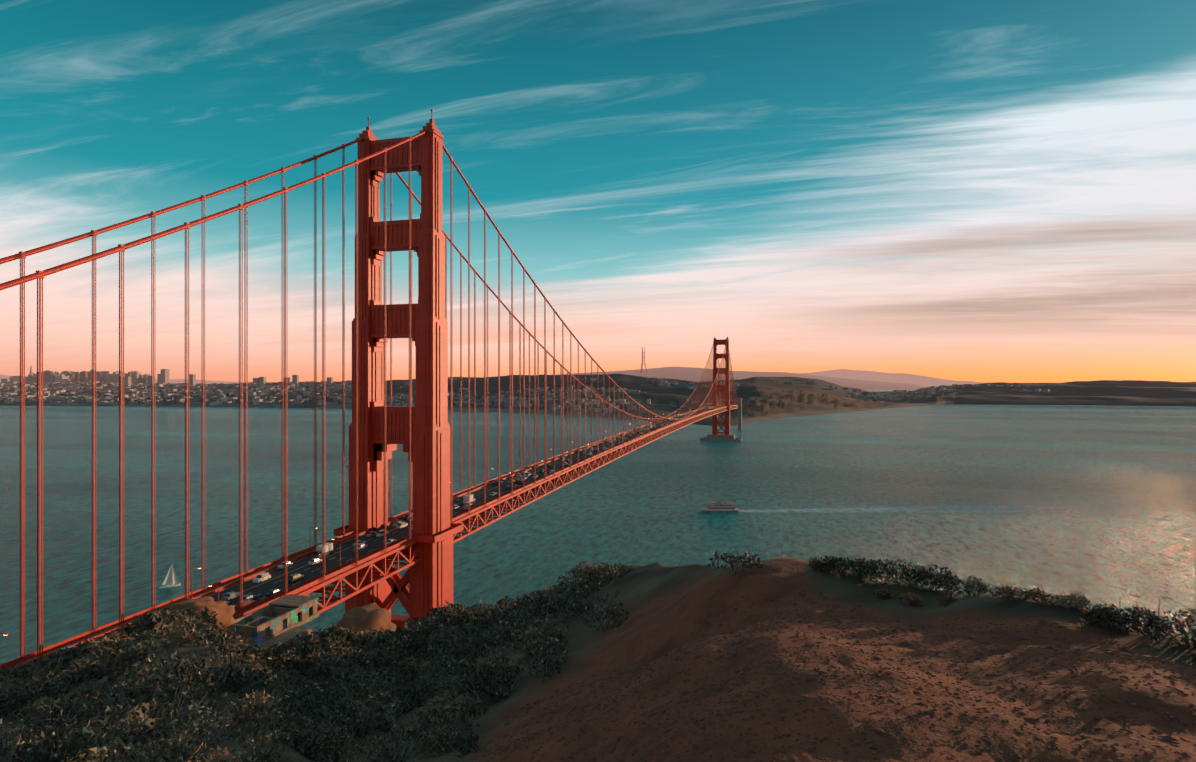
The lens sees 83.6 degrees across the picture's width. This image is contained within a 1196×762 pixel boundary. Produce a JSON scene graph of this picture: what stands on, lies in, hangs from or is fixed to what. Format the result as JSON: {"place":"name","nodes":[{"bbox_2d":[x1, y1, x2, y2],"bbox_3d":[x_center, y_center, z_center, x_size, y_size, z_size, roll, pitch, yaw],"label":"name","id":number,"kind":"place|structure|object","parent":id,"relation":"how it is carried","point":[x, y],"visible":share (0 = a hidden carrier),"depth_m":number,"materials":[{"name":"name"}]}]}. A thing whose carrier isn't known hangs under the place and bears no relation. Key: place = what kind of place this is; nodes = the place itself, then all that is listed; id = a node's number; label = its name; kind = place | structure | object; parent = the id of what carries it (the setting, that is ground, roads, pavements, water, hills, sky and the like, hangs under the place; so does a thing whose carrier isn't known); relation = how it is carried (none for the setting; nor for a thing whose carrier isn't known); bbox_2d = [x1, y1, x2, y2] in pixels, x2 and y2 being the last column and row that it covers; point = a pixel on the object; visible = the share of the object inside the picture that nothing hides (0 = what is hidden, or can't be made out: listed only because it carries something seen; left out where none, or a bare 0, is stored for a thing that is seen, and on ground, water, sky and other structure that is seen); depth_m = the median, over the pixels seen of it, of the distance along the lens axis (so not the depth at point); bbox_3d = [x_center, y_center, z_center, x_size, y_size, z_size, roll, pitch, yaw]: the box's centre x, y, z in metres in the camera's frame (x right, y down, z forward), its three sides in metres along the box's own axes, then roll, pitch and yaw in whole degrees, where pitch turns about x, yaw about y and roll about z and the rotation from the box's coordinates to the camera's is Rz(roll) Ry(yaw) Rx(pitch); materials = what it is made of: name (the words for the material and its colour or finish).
{"place":"outdoors","nodes":[
{"label":"outdoors","id":0,"kind":"place"},
{"bbox_2d":[0,374,245,383],"bbox_3d":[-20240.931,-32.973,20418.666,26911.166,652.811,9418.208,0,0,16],"label":"hills","id":1,"kind":"structure","parent":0,"point":[174,381],"depth_m":20970.52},
{"bbox_2d":[6,407,715,668],"bbox_3d":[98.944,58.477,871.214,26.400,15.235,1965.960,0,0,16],"label":"bridge deck road","id":2,"kind":"structure","parent":0,"point":[344,552],"depth_m":224.82,"materials":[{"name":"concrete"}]},
{"bbox_2d":[0,404,719,635],"bbox_3d":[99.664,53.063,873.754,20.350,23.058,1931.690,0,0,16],"label":"street lamps","id":3,"kind":"object","parent":2,"relation":"on","point":[199,567],"visible":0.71,"depth_m":294.31,"materials":[{"name":"metal"}]},
{"bbox_2d":[57,404,734,653],"bbox_3d":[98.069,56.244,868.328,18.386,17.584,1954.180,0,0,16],"label":"cars","id":4,"kind":"object","parent":2,"relation":"on","point":[249,600],"visible":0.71,"depth_m":235.56,"materials":[{"name":"paint"}]},
{"bbox_2d":[0,405,737,669],"bbox_3d":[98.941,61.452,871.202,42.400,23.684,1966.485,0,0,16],"label":"bridge truss railings","id":5,"kind":"object","parent":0,"point":[458,526],"visible":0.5,"depth_m":240.11,"materials":[{"name":"red metal"}]},
{"bbox_2d":[345,109,729,627],"bbox_3d":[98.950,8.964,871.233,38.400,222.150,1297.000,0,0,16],"label":"bridge towers","id":6,"kind":"structure","parent":0,"point":[428,578],"depth_m":252.03,"materials":[{"name":"red metal"}]},
{"bbox_2d":[0,129,737,419],"bbox_3d":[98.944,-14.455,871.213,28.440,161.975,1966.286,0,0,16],"label":"main suspension cables","id":7,"kind":"object","parent":6,"relation":"attached to","point":[36,275],"visible":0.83,"depth_m":178.47,"materials":[{"name":"red metal"}]},
{"bbox_2d":[19,137,736,660],"bbox_3d":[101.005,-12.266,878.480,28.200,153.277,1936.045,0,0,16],"label":"suspender cables","id":8,"kind":"object","parent":7,"relation":"hanging from","point":[709,401],"visible":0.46,"depth_m":200.73,"materials":[{"name":"red metal"}]},
{"bbox_2d":[0,386,1195,663],"bbox_3d":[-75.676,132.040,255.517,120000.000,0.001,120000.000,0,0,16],"label":"sea water","id":9,"kind":"structure","parent":0,"point":[642,506],"depth_m":745.62,"materials":[{"name":"teal liquid"}]},
{"bbox_2d":[159,565,180,588],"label":"sailboat","id":10,"kind":"object","parent":9,"relation":"on","point":[168,580],"visible":0.9,"depth_m":428.61,"materials":[{"name":"white fabric"}]},
{"bbox_2d":[699,501,738,511],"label":"ferry boat","id":11,"kind":"object","parent":9,"relation":"on","point":[724,506],"visible":0.9,"depth_m":674.52,"materials":[{"name":"white metal"}]},
{"bbox_2d":[700,398,742,441],"bbox_3d":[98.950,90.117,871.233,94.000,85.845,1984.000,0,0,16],"label":"bridge piers","id":12,"kind":"structure","parent":9,"relation":"in","point":[723,438],"depth_m":1478.57,"materials":[{"name":"grey concrete"}]},
{"bbox_2d":[739,504,1167,514],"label":"boat wake","id":13,"kind":"object","parent":9,"relation":"on","point":[863,509],"visible":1,"depth_m":681.98,"materials":[{"name":"grey liquid"}]},
{"bbox_2d":[0,557,1195,761],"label":"headland","id":14,"kind":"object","parent":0,"point":[671,605],"depth_m":7.53,"materials":[{"name":"brown soil"}]},
{"bbox_2d":[161,596,234,627],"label":"rock","id":15,"kind":"object","parent":14,"relation":"on","point":[224,611],"visible":0.4,"depth_m":140.37,"materials":[{"name":"brown stone"}]},
{"bbox_2d":[227,594,318,647],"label":"building","id":16,"kind":"structure","parent":14,"relation":"on","point":[283,619],"depth_m":158.21,"materials":[{"name":"concrete"}]},
{"bbox_2d":[329,603,395,635],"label":"rock","id":17,"kind":"object","parent":14,"relation":"on","point":[366,617],"visible":0.25,"depth_m":156.61,"materials":[{"name":"brown stone"}]},
{"bbox_2d":[0,544,1195,761],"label":"bushes","id":18,"kind":"object","parent":14,"relation":"on","point":[276,706],"visible":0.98,"depth_m":17.14,"materials":[{"name":"green plant"}]},
{"bbox_2d":[481,584,1195,761],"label":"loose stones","id":19,"kind":"object","parent":14,"relation":"on","point":[931,712],"visible":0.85,"depth_m":6.18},
{"bbox_2d":[0,374,1195,426],"bbox_3d":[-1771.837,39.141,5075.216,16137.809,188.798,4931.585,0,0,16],"label":"land san francisco","id":20,"kind":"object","parent":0,"point":[764,399],"visible":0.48,"depth_m":3875.05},
{"bbox_2d":[0,366,1049,412],"bbox_3d":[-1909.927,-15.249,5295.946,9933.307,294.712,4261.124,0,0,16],"label":"city buildings","id":21,"kind":"structure","parent":20,"relation":"on","point":[55,381],"depth_m":4393.57,"materials":[{"name":"grey concrete"}]},
{"bbox_2d":[0,0,1195,382],"label":"sky","id":22,"kind":"structure","parent":0,"point":[986,191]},
{"bbox_2d":[555,367,926,388],"bbox_3d":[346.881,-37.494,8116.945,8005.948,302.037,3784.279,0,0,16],"label":"distant hills","id":23,"kind":"structure","parent":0,"point":[688,374],"depth_m":8291.21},
{"bbox_2d":[640,347,646,372],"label":"radio tower","id":24,"kind":"structure","parent":23,"relation":"on","point":[642,361],"depth_m":8119.42,"materials":[{"name":"white metal"}]},
{"bbox_2d":[797,369,983,385],"bbox_3d":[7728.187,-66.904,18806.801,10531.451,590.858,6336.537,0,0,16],"label":"san bruno mountains","id":25,"kind":"structure","parent":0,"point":[887,377],"depth_m":19227.70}
]}

